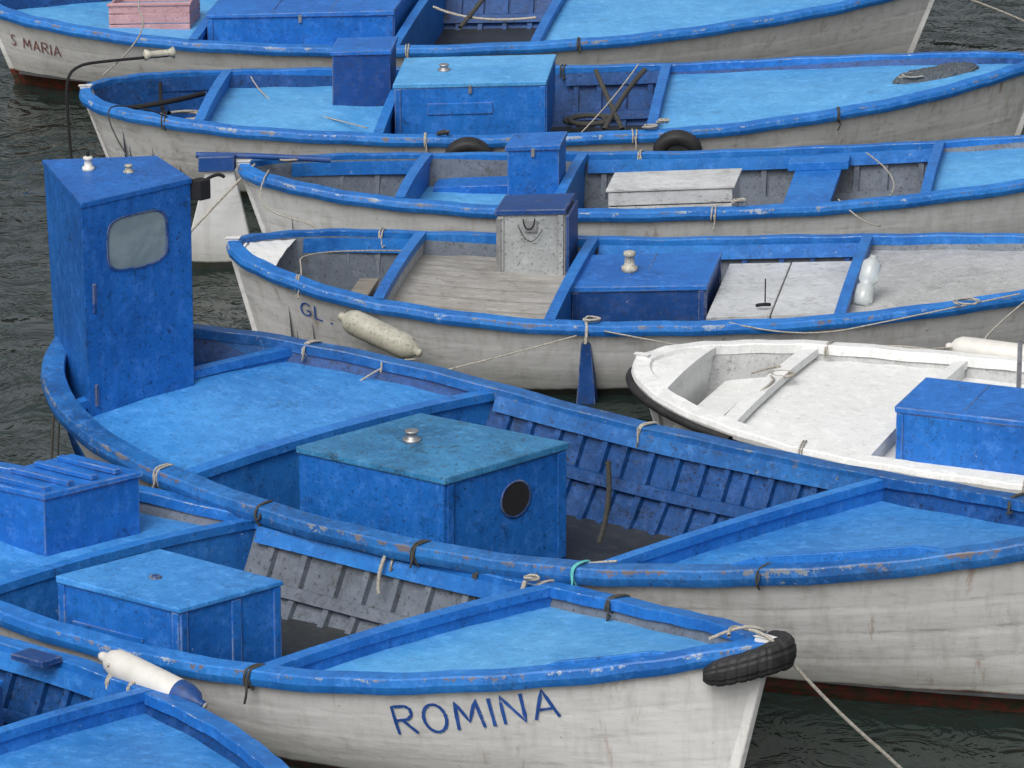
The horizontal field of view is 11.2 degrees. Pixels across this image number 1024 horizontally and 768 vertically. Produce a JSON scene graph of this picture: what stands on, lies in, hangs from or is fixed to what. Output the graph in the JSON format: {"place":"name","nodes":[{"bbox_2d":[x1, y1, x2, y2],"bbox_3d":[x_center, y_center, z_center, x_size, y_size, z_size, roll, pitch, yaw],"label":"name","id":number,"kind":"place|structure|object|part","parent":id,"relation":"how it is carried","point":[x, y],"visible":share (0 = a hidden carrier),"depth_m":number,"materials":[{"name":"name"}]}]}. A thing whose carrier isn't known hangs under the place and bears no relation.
{"place":"outdoors","nodes":[
{"label":"outdoors","id":0,"kind":"place"},
{"bbox_2d":[0,0,1023,767],"bbox_3d":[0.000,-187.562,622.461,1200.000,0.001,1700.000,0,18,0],"label":"water","id":1,"kind":"structure","parent":0,"point":[790,730],"depth_m":39.13,"materials":[{"name":"black liquid"}]},
{"bbox_2d":[0,635,288,767],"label":"fishing boat","id":2,"kind":"object","parent":1,"relation":"on","point":[58,709],"visible":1,"depth_m":30.22,"materials":[{"name":"white paint"}]},
{"bbox_2d":[98,650,207,708],"bbox_3d":[-2.125,1.752,30.721,0.845,0.252,0.180,14,23,37],"label":"boat fender","id":3,"kind":"object","parent":2,"relation":"attached to","point":[126,666],"visible":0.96,"depth_m":30.66,"materials":[{"name":"plastic"}]},
{"bbox_2d":[0,454,776,767],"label":"fishing boat","id":4,"kind":"object","parent":1,"relation":"on","point":[289,649],"visible":0.94,"depth_m":31.40,"materials":[{"name":"white paint"}]},
{"bbox_2d":[703,630,796,686],"bbox_3d":[1.428,1.579,29.965,0.630,0.274,0.372,-16,24,-41],"label":"tyre fender","id":5,"kind":"object","parent":4,"relation":"attached to","point":[777,655],"visible":1,"depth_m":29.84,"materials":[{"name":"rubber"}]},
{"bbox_2d":[749,628,901,767],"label":"mooring rope","id":6,"kind":"object","parent":4,"relation":"attached to","point":[842,715],"visible":1,"depth_m":30.09,"materials":[{"name":"beige fabric"}]},
{"bbox_2d":[0,0,934,90],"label":"fishing boat","id":7,"kind":"object","parent":1,"relation":"on","point":[50,43],"visible":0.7,"depth_m":46.19,"materials":[{"name":"white paint"}]},
{"bbox_2d":[107,0,199,29],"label":"plastic crate","id":8,"kind":"object","parent":7,"relation":"on","point":[164,11],"visible":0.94,"depth_m":46.30,"materials":[{"name":"pink plastic"}]},
{"bbox_2d":[969,0,1023,21],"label":"mooring rope","id":9,"kind":"object","parent":7,"relation":"attached to","point":[999,10],"visible":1,"depth_m":47.67,"materials":[{"name":"beige fabric"}]},
{"bbox_2d":[41,152,1023,712],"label":"fishing boat","id":10,"kind":"object","parent":1,"relation":"on","point":[863,584],"visible":0.92,"depth_m":33.91,"materials":[{"name":"white paint"}]},
{"bbox_3d":[-2.492,-0.956,34.612,0.517,0.380,0.006,-15,23,-39],"label":"window frame","id":11,"kind":"part","parent":10,"relation":"part of","materials":[{"name":"blue paint"}]},
{"bbox_3d":[-2.494,-0.957,34.613,0.516,0.380,0.001,-15,23,-39],"label":"window pane","id":12,"kind":"part","parent":10,"relation":"part of","materials":[{"name":"grey glass"}]},
{"bbox_2d":[108,105,167,156],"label":"mooring rope","id":13,"kind":"object","parent":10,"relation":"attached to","point":[131,107],"visible":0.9,"depth_m":41.27,"materials":[{"name":"fabric"}]},
{"bbox_2d":[65,36,1023,196],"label":"fishing boat","id":14,"kind":"object","parent":1,"relation":"on","point":[363,95],"visible":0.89,"depth_m":43.57,"materials":[{"name":"white paint"}]},
{"bbox_2d":[101,0,143,76],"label":"mooring rope","id":15,"kind":"object","parent":14,"relation":"attached to","point":[110,68],"visible":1,"depth_m":43.98,"materials":[{"name":"beige fabric"}]},
{"bbox_2d":[445,137,491,152],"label":"tyre fender","id":16,"kind":"object","parent":14,"relation":"attached to","point":[467,144],"visible":0.3,"depth_m":42.42,"materials":[{"name":"rubber"}]},
{"bbox_2d":[653,129,701,150],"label":"tyre fender","id":17,"kind":"object","parent":14,"relation":"attached to","point":[666,141],"visible":0.45,"depth_m":42.60,"materials":[{"name":"rubber"}]},
{"bbox_2d":[191,131,1023,268],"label":"fishing boat","id":18,"kind":"object","parent":1,"relation":"on","point":[969,185],"visible":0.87,"depth_m":41.08,"materials":[{"name":"white paint"}]},
{"bbox_2d":[191,164,255,232],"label":"mooring rope","id":19,"kind":"object","parent":18,"relation":"attached to","point":[217,202],"visible":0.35,"depth_m":40.75,"materials":[{"name":"beige fabric"}]},
{"bbox_2d":[606,168,741,208],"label":"wooden crate","id":20,"kind":"object","parent":18,"relation":"on","point":[677,188],"visible":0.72,"depth_m":41.00,"materials":[{"name":"white wood"}]},
{"bbox_2d":[224,193,1023,403],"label":"fishing boat","id":21,"kind":"object","parent":1,"relation":"on","point":[537,293],"visible":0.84,"depth_m":38.54,"materials":[{"name":"white paint"}]},
{"bbox_2d":[260,170,315,228],"bbox_3d":[-1.750,-1.359,39.881,0.199,0.118,1.855,-5,18,-15],"label":"mooring rope","id":22,"kind":"object","parent":21,"relation":"attached to","point":[274,212],"visible":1,"depth_m":39.93,"materials":[{"name":"beige fabric"}]},
{"bbox_2d":[337,310,422,358],"bbox_3d":[-0.952,-0.356,37.535,0.646,0.325,0.190,6,19,17],"label":"boat fender","id":23,"kind":"object","parent":21,"relation":"attached to","point":[380,334],"visible":0.99,"depth_m":37.46,"materials":[{"name":"plastic"}]},
{"bbox_2d":[853,255,881,305],"bbox_3d":[2.621,-0.751,38.366,0.144,0.377,0.285,9,20,27],"label":"plastic bottle","id":24,"kind":"object","parent":21,"relation":"on","point":[868,278],"visible":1,"depth_m":38.32,"materials":[{"name":"white"}]},
{"bbox_2d":[625,339,1023,492],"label":"dinghy","id":25,"kind":"object","parent":1,"relation":"on","point":[943,415],"visible":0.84,"depth_m":36.08,"materials":[{"name":"white paint"}]},
{"bbox_2d":[932,301,1023,349],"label":"mooring rope","id":26,"kind":"object","parent":25,"relation":"attached to","point":[1002,320],"visible":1,"depth_m":37.70,"materials":[{"name":"beige fabric"}]},
{"bbox_2d":[945,336,1023,357],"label":"boat fender","id":27,"kind":"object","parent":25,"relation":"attached to","point":[972,345],"visible":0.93,"depth_m":37.29,"materials":[{"name":"plastic"}]}
]}

